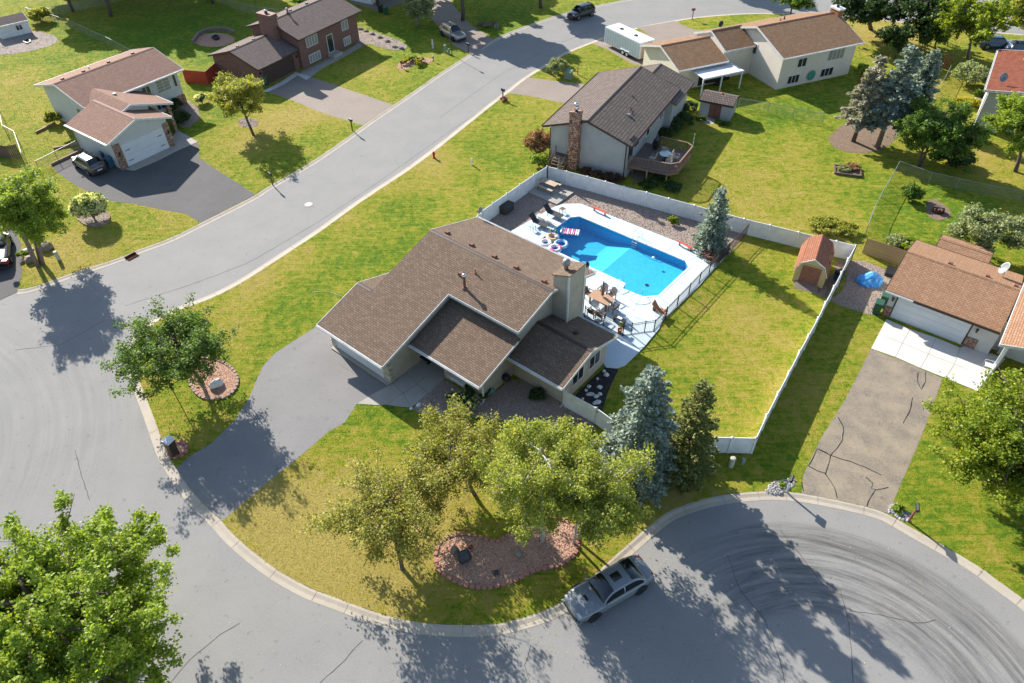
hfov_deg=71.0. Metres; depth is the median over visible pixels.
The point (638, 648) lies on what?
fallen leaves
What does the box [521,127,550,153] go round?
shrub
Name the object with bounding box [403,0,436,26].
tree
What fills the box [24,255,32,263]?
boulder
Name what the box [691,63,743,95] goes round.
patio awning
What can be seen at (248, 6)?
chain link fence
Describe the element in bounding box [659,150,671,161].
glass table
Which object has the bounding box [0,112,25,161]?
chain link fence
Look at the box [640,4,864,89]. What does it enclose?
cream house
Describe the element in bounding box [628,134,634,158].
door
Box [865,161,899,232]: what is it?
chain link fence
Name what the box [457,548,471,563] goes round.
boulder
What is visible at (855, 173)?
raised bed
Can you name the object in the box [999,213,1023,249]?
tree
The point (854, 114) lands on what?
spruce tree
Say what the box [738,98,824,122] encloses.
chain link fence
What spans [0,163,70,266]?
tree
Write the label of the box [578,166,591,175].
barberry
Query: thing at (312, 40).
window
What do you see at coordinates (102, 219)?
planting bed
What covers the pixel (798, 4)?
tree
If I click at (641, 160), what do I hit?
wooden deck
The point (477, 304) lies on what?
tan house
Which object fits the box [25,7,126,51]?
chain link fence
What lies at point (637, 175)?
gravel bed
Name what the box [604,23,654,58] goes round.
cargo trailer
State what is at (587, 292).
patio chair
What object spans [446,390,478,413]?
hydrangea
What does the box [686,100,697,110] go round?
juniper
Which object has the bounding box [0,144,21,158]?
board fence
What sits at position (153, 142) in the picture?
garage door
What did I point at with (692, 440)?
spruce tree
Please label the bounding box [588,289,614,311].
patio table
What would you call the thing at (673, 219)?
shrub
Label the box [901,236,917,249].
squash plant
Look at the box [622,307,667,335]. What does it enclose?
iron fence
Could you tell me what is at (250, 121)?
loose stones
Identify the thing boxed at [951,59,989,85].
shrub
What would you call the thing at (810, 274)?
door
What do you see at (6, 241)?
parked pickup
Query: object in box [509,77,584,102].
driveway
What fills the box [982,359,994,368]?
metal chair
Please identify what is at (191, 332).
tree
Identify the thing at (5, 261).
tail light
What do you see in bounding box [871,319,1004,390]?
apron
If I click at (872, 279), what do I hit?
tarp heap
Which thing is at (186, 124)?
loose stones
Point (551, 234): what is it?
pool float
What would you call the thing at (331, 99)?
driveway
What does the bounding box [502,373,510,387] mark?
kettle grill
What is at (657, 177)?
fern
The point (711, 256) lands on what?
patio chair
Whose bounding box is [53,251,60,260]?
utility pedestal
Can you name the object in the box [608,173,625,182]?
barberry
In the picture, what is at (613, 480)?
tree
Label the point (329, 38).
door
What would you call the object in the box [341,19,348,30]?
window
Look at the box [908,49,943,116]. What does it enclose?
spruce tree
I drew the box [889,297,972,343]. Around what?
garage door
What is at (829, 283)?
loose stones
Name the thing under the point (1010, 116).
tree
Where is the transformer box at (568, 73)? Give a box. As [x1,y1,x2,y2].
[564,68,572,79]
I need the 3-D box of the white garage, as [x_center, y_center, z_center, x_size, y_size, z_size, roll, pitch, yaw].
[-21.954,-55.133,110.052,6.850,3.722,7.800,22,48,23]
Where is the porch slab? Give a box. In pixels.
[420,360,444,377]
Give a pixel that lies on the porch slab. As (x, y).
(440, 369)
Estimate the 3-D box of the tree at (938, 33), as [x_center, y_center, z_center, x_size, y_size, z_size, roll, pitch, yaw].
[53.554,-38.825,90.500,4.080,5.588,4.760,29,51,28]
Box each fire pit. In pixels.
[211,34,219,39]
[932,205,944,214]
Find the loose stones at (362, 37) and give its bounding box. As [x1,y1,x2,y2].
[300,30,405,72]
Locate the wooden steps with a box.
[548,146,567,169]
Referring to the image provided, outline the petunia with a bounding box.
[500,96,508,100]
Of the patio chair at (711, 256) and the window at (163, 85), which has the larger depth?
the window at (163, 85)
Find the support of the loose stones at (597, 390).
on the gravel bed at (605, 383)
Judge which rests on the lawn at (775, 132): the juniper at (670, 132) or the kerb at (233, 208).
the juniper at (670, 132)
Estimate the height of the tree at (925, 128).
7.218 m
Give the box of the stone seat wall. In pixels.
[191,27,235,42]
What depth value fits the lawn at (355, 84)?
87.76 m
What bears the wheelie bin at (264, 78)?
on the lawn at (355, 84)
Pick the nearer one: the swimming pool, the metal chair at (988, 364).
the metal chair at (988, 364)
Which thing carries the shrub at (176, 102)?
on the gravel bed at (193, 114)
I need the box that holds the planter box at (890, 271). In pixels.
[884,265,896,277]
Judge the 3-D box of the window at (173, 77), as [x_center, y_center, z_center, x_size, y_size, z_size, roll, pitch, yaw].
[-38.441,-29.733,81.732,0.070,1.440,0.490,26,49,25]
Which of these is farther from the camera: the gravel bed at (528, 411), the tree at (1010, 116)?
the tree at (1010, 116)
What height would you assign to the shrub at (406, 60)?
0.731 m
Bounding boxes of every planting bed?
[77,211,109,226]
[166,439,188,458]
[187,356,238,399]
[433,517,579,589]
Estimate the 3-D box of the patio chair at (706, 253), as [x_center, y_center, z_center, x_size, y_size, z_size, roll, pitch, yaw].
[16.414,-7.417,60.706,0.755,0.930,0.680,-22,47,-21]
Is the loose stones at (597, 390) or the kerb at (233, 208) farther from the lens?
the kerb at (233, 208)
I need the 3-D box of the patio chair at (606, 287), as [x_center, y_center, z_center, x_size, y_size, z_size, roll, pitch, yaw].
[7.288,-4.151,57.365,0.680,0.930,0.755,29,51,28]
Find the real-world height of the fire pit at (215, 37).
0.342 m
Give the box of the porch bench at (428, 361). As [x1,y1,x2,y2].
[420,355,430,364]
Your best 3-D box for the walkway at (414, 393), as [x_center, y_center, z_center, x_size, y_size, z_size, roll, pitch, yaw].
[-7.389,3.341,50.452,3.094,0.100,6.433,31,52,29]
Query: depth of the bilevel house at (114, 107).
75.68 m
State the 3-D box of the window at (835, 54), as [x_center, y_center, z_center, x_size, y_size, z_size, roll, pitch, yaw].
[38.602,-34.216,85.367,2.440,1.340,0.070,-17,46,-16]
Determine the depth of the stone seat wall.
100.00 m
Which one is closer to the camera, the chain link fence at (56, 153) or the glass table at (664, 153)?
the glass table at (664, 153)
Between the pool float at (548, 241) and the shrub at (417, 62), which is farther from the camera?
the shrub at (417, 62)
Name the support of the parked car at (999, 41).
on the driveway at (993, 49)
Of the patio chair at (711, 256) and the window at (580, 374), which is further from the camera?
the patio chair at (711, 256)
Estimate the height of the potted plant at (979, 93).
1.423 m
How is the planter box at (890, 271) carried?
on the gravel bed at (861, 291)
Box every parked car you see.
[978,35,1011,49]
[1003,40,1023,49]
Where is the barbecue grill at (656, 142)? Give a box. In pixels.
[652,136,661,148]
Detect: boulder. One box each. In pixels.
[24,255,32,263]
[41,241,53,251]
[208,378,223,388]
[450,545,458,554]
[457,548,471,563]
[493,569,498,575]
[514,549,522,558]
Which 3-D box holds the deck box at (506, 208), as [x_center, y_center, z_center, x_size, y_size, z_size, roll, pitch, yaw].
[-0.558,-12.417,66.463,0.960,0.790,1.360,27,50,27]
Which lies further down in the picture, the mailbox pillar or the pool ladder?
the mailbox pillar
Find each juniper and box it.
[658,127,674,136]
[671,116,684,132]
[676,111,694,124]
[682,102,689,111]
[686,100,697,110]
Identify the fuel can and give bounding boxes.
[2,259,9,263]
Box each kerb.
[16,0,631,294]
[130,13,1023,636]
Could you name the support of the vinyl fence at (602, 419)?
on the lawn at (775, 132)
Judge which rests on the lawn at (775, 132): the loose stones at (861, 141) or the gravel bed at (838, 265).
the gravel bed at (838, 265)
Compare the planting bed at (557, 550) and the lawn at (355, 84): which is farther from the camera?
the lawn at (355, 84)
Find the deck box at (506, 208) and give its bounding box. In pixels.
[499,200,513,215]
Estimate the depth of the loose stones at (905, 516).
42.59 m
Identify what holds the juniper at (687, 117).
on the lawn at (775, 132)
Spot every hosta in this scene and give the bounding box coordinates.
[694,115,706,120]
[715,119,731,124]
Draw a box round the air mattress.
[560,227,579,235]
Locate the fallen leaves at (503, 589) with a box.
[136,445,781,682]
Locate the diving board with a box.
[536,214,561,225]
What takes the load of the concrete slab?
on the lawn at (775, 132)
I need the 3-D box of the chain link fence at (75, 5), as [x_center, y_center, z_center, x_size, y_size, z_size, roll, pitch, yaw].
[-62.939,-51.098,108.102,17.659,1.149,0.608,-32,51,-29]
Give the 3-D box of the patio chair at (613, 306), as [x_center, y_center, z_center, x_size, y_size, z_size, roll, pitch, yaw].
[7.966,-2.682,55.796,0.680,0.930,0.755,-31,51,-28]
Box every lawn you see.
[0,0,620,288]
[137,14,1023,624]
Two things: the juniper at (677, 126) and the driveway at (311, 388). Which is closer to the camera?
the driveway at (311, 388)
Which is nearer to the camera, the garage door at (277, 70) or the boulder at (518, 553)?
the boulder at (518, 553)
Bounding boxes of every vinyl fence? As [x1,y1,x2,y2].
[476,165,547,220]
[548,166,856,260]
[564,390,597,423]
[595,409,613,432]
[671,436,754,452]
[750,246,855,453]
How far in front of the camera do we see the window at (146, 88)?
79.47 m
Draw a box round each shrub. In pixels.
[15,250,27,256]
[26,6,52,22]
[43,111,61,122]
[164,98,182,109]
[173,109,190,123]
[290,0,306,3]
[402,57,409,63]
[414,59,422,64]
[464,384,490,398]
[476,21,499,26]
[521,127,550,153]
[528,387,546,399]
[529,152,547,166]
[547,57,570,74]
[667,215,678,224]
[778,480,786,488]
[805,215,859,236]
[836,165,850,171]
[844,162,861,170]
[854,63,868,74]
[891,503,907,514]
[901,182,926,199]
[928,149,978,166]
[950,97,981,106]
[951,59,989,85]
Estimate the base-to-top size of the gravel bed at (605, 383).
0.100 m
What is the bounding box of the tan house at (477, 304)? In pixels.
[315,207,618,407]
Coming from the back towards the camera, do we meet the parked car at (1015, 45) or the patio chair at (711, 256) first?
the parked car at (1015, 45)
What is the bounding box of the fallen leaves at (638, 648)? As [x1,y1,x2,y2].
[229,521,949,682]
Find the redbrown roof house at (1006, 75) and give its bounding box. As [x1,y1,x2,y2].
[974,49,1023,133]
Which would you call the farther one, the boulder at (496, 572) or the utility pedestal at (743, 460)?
the utility pedestal at (743, 460)
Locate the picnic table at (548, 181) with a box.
[536,177,561,194]
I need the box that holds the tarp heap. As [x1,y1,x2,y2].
[856,271,883,288]
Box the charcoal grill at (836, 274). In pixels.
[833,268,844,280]
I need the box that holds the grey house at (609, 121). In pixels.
[541,63,694,176]
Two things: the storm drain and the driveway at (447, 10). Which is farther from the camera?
the driveway at (447, 10)
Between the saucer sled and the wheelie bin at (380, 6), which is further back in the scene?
the wheelie bin at (380, 6)
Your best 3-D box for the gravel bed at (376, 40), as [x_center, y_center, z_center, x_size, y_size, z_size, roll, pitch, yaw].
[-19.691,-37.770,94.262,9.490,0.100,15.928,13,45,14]
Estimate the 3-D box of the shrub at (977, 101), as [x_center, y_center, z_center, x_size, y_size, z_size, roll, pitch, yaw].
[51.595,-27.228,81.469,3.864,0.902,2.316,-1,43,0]
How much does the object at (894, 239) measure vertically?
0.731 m
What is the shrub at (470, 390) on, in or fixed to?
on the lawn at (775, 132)
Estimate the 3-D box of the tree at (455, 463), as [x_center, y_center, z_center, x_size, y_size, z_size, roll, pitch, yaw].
[-3.511,6.941,42.548,7.195,5.771,6.941,30,52,29]
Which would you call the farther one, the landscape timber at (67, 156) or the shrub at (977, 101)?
the shrub at (977, 101)
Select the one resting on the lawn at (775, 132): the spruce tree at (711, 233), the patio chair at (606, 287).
the spruce tree at (711, 233)
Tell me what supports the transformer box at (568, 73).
on the lawn at (775, 132)
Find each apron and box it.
[126,131,196,170]
[263,72,309,91]
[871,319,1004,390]
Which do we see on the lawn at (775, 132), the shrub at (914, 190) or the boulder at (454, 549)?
the shrub at (914, 190)
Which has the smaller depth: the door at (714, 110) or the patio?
the patio
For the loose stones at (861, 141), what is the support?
on the gravel bed at (864, 137)
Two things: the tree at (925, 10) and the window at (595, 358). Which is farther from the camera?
the tree at (925, 10)
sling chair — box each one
[665,154,673,162]
[672,150,679,160]
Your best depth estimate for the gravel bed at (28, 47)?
98.07 m
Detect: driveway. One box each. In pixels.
[0,226,21,299]
[52,131,254,222]
[176,327,389,520]
[269,75,392,124]
[350,0,492,55]
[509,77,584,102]
[592,31,659,65]
[637,21,700,40]
[801,350,941,512]
[986,48,1000,50]
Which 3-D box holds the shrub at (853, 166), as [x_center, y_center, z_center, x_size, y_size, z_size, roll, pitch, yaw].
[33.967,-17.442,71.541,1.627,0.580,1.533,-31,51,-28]
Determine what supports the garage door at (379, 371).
in the tan house at (477, 304)
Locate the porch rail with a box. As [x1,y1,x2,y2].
[977,348,1008,389]
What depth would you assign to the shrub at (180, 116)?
79.52 m
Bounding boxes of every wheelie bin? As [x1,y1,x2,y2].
[103,155,115,167]
[262,75,268,85]
[377,3,382,12]
[382,5,388,14]
[872,298,884,314]
[881,290,889,306]
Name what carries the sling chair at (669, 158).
on the wooden deck
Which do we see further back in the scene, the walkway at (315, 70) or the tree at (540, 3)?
the tree at (540, 3)
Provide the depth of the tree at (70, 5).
106.31 m
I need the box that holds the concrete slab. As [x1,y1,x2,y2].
[698,112,714,123]
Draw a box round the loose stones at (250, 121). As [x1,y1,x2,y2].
[238,118,257,127]
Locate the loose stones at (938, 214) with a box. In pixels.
[927,200,949,219]
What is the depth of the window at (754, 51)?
86.35 m
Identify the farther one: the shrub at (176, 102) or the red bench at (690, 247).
the shrub at (176, 102)
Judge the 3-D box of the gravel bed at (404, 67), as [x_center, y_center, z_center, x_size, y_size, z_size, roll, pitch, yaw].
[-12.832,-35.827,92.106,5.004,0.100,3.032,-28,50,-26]
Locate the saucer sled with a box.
[807,70,815,79]
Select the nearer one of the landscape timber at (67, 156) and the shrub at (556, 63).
the landscape timber at (67, 156)
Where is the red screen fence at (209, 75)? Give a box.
[182,63,218,83]
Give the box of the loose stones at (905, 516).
[887,503,910,521]
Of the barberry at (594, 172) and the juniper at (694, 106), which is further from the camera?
the juniper at (694, 106)
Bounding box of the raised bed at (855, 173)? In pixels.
[834,164,861,177]
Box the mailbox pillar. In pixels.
[160,435,179,456]
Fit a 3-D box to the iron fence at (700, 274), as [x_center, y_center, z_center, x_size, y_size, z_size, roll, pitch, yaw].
[16.365,-6.089,59.188,0.133,1.240,14.537,28,51,27]
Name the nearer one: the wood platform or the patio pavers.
the wood platform
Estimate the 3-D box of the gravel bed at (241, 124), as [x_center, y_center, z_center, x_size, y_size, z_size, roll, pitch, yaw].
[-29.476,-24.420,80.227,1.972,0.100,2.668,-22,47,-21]
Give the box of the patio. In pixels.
[490,184,743,368]
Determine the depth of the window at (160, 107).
81.63 m
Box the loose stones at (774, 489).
[765,478,795,494]
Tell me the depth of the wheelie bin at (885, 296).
55.69 m
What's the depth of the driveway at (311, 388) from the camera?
48.43 m
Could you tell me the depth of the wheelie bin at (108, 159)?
72.75 m
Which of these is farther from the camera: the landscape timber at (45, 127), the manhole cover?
the landscape timber at (45, 127)
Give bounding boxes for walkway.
[301,44,361,76]
[357,359,443,407]
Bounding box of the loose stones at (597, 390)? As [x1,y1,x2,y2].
[575,368,615,410]
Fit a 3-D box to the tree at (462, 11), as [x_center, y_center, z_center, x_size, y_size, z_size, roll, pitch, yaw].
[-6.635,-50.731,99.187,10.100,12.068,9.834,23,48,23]
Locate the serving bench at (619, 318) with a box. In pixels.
[613,314,626,323]
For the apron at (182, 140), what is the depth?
75.72 m
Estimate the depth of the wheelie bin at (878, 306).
55.15 m
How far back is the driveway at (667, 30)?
99.11 m
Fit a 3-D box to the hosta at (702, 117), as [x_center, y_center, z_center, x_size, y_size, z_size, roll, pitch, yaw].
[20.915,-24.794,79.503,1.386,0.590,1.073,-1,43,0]
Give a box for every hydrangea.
[193,92,207,103]
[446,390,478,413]
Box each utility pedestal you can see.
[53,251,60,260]
[728,456,735,467]
[740,457,745,464]
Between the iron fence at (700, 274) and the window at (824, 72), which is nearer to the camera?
the iron fence at (700, 274)
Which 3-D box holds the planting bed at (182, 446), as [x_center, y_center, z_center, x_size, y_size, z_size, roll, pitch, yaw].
[-21.714,7.014,46.603,1.383,0.241,1.472,-1,43,0]
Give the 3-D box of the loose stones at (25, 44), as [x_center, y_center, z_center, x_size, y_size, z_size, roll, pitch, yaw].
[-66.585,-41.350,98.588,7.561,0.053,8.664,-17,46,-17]
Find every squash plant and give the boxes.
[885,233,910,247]
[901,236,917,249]
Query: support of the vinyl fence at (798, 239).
on the lawn at (775, 132)
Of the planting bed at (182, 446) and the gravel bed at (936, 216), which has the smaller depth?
the planting bed at (182, 446)
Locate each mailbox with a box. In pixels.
[785,474,794,492]
[908,503,919,521]
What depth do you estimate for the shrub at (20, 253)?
62.01 m
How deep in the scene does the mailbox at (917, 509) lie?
41.39 m
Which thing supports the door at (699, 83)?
in the cream house at (781, 52)
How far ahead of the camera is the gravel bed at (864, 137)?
76.06 m
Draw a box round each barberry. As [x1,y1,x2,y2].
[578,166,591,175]
[590,170,601,177]
[598,171,613,180]
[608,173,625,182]
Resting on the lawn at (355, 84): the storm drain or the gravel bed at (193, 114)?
the gravel bed at (193, 114)
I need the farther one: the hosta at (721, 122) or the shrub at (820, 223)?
the hosta at (721, 122)
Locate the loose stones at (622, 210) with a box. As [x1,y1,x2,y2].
[489,185,744,262]
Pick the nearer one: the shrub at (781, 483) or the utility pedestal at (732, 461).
the shrub at (781, 483)
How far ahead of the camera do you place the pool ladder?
63.20 m
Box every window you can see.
[14,24,23,30]
[141,85,151,93]
[154,77,171,93]
[157,97,165,109]
[171,74,178,86]
[305,33,317,47]
[308,50,320,63]
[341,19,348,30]
[343,35,350,45]
[571,364,584,386]
[588,348,600,370]
[752,43,757,54]
[786,74,799,84]
[796,57,807,67]
[819,66,834,77]
[827,48,845,60]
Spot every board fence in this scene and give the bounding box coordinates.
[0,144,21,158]
[862,238,905,265]
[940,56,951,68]
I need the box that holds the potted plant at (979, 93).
[973,89,984,98]
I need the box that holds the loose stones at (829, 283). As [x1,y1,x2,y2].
[814,259,844,294]
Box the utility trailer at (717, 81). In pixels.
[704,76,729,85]
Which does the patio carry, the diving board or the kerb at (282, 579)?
the diving board
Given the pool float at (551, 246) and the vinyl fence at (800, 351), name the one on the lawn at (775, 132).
the vinyl fence at (800, 351)
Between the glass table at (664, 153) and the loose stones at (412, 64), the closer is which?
the glass table at (664, 153)
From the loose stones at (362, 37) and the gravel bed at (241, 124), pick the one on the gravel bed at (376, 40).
the loose stones at (362, 37)
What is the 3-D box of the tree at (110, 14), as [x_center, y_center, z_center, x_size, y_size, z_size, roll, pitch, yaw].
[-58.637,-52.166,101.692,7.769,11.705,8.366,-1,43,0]
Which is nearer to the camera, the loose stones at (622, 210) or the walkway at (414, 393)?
the walkway at (414, 393)
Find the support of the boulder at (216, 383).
on the planting bed at (227, 374)
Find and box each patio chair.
[585,286,593,294]
[587,306,597,318]
[595,309,606,321]
[597,282,608,292]
[606,287,617,298]
[608,301,619,313]
[699,248,711,261]
[706,252,716,260]
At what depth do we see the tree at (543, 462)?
37.34 m
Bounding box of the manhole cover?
[304,202,312,206]
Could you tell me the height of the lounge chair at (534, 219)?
0.912 m
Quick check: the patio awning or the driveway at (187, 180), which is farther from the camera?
the patio awning
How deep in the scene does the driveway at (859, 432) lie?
46.95 m
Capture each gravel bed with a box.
[0,32,57,54]
[174,100,199,127]
[239,118,257,127]
[301,29,406,72]
[397,56,432,69]
[414,379,596,429]
[576,367,617,411]
[630,149,679,181]
[812,259,845,297]
[828,119,897,152]
[831,260,890,313]
[926,199,951,219]
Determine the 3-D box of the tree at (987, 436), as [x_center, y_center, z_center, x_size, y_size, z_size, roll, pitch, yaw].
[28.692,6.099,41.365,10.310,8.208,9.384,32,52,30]
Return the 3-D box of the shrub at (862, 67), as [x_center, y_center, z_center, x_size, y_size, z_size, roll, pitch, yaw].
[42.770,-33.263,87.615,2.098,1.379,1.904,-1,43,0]
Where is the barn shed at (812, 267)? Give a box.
[792,234,834,292]
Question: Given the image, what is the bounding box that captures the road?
[0,0,1023,682]
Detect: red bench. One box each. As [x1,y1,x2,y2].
[592,206,606,215]
[678,241,692,250]
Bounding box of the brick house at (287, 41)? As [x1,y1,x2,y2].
[207,0,361,86]
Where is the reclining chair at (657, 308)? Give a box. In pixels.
[652,299,667,314]
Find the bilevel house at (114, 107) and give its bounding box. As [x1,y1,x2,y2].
[34,47,186,169]
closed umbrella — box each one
[555,157,560,182]
[601,281,604,303]
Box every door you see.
[120,127,168,165]
[262,55,295,83]
[326,33,334,52]
[336,341,383,377]
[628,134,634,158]
[697,76,704,86]
[708,104,721,118]
[797,263,823,285]
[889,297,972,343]
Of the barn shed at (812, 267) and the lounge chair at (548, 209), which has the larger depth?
the lounge chair at (548, 209)
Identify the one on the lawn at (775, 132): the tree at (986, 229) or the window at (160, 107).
the tree at (986, 229)
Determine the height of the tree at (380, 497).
5.883 m
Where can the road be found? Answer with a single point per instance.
(916, 610)
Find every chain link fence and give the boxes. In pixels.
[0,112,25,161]
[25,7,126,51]
[35,140,79,168]
[46,0,117,16]
[214,0,284,13]
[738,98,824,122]
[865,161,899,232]
[896,161,1023,201]
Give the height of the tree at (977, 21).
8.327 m
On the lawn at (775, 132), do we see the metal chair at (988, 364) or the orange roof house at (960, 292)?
the orange roof house at (960, 292)
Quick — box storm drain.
[124,252,138,260]
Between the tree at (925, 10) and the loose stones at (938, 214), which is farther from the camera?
the tree at (925, 10)
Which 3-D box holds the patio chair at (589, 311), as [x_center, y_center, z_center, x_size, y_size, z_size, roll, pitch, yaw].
[6.178,-2.315,55.431,0.680,0.930,0.755,29,51,28]
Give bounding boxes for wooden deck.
[627,136,694,181]
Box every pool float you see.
[539,238,551,246]
[546,229,559,241]
[548,244,561,251]
[554,239,567,248]
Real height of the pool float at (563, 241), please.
0.276 m
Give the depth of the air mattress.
63.92 m
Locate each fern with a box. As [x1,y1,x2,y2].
[638,178,659,189]
[652,173,670,183]
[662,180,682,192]
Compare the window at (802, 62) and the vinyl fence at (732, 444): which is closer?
the vinyl fence at (732, 444)
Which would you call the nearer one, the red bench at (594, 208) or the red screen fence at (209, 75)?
the red bench at (594, 208)
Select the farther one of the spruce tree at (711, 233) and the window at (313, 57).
the window at (313, 57)
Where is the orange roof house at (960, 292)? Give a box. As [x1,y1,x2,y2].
[881,234,1023,369]
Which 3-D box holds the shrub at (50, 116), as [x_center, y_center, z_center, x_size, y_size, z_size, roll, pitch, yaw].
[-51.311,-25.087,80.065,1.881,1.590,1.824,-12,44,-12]
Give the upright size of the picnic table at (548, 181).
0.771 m
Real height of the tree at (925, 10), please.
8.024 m
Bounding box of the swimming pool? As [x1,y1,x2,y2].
[539,215,690,297]
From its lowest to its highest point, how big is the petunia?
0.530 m
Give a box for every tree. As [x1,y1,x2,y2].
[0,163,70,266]
[0,485,185,682]
[66,0,74,11]
[68,191,107,218]
[96,292,240,400]
[104,0,112,16]
[205,70,266,135]
[295,440,451,572]
[399,389,514,510]
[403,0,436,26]
[461,0,464,20]
[465,414,608,547]
[538,0,542,7]
[546,425,658,551]
[597,363,682,508]
[662,378,721,494]
[689,186,732,262]
[770,0,817,14]
[831,0,890,29]
[834,54,888,141]
[861,43,924,148]
[874,22,917,59]
[877,0,960,40]
[887,93,995,177]
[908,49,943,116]
[915,14,954,48]
[921,365,1023,515]
[933,0,1022,58]
[942,202,1008,251]
[980,90,1023,172]
[999,0,1023,30]
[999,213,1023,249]
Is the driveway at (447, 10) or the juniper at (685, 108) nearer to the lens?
the juniper at (685, 108)
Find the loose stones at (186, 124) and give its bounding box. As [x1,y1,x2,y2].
[173,99,200,126]
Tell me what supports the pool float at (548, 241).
on the swimming pool
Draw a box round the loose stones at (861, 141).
[831,124,896,152]
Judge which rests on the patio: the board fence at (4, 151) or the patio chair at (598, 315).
the patio chair at (598, 315)
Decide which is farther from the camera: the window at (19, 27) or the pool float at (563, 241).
the window at (19, 27)
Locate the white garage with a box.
[353,0,379,4]
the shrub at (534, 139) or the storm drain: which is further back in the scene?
the shrub at (534, 139)
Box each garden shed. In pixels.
[0,12,31,38]
[698,89,739,120]
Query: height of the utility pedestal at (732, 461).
0.890 m
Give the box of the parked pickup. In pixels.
[0,232,13,268]
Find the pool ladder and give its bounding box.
[631,229,642,248]
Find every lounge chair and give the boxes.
[529,212,549,227]
[543,203,563,220]
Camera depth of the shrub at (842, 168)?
71.10 m
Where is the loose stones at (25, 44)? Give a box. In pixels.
[0,32,57,54]
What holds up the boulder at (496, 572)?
on the planting bed at (557, 550)
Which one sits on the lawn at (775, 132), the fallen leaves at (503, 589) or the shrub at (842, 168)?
the fallen leaves at (503, 589)
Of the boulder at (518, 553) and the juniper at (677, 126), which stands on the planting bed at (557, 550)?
the boulder at (518, 553)
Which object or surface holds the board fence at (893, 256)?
on the lawn at (775, 132)
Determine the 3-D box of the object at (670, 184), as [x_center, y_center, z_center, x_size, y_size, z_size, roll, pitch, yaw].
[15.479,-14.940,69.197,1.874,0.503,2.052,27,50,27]
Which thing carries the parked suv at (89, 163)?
on the driveway at (187, 180)
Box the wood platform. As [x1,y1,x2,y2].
[528,182,573,204]
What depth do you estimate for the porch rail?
50.21 m
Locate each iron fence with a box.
[584,305,622,334]
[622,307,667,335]
[666,226,748,316]
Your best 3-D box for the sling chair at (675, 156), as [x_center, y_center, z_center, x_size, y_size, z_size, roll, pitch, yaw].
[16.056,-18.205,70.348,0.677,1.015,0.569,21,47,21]
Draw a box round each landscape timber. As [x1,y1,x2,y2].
[35,122,55,133]
[51,148,83,164]
[53,142,78,149]
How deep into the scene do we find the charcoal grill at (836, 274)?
58.37 m
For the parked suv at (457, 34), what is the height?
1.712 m
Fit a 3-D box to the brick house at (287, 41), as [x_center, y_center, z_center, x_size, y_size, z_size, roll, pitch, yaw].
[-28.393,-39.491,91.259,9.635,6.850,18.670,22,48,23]
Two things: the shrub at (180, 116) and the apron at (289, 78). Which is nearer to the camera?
the shrub at (180, 116)
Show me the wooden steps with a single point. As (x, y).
(561, 155)
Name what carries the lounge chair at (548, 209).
on the patio
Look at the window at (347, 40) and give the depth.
95.46 m
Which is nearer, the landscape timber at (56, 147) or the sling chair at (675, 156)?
the sling chair at (675, 156)
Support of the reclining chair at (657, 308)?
on the patio
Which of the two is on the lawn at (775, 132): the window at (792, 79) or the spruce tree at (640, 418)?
the spruce tree at (640, 418)
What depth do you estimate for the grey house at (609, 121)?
71.67 m
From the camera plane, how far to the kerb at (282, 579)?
42.01 m
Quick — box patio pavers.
[195,33,234,46]
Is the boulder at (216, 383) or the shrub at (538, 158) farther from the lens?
the shrub at (538, 158)
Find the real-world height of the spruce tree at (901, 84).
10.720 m
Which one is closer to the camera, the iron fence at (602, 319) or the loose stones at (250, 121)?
the iron fence at (602, 319)
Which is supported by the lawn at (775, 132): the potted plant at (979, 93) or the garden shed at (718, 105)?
the garden shed at (718, 105)
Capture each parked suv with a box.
[71,151,107,176]
[439,21,466,41]
[566,2,595,20]
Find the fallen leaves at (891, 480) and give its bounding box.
[739,326,1022,655]
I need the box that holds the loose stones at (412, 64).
[397,56,430,69]

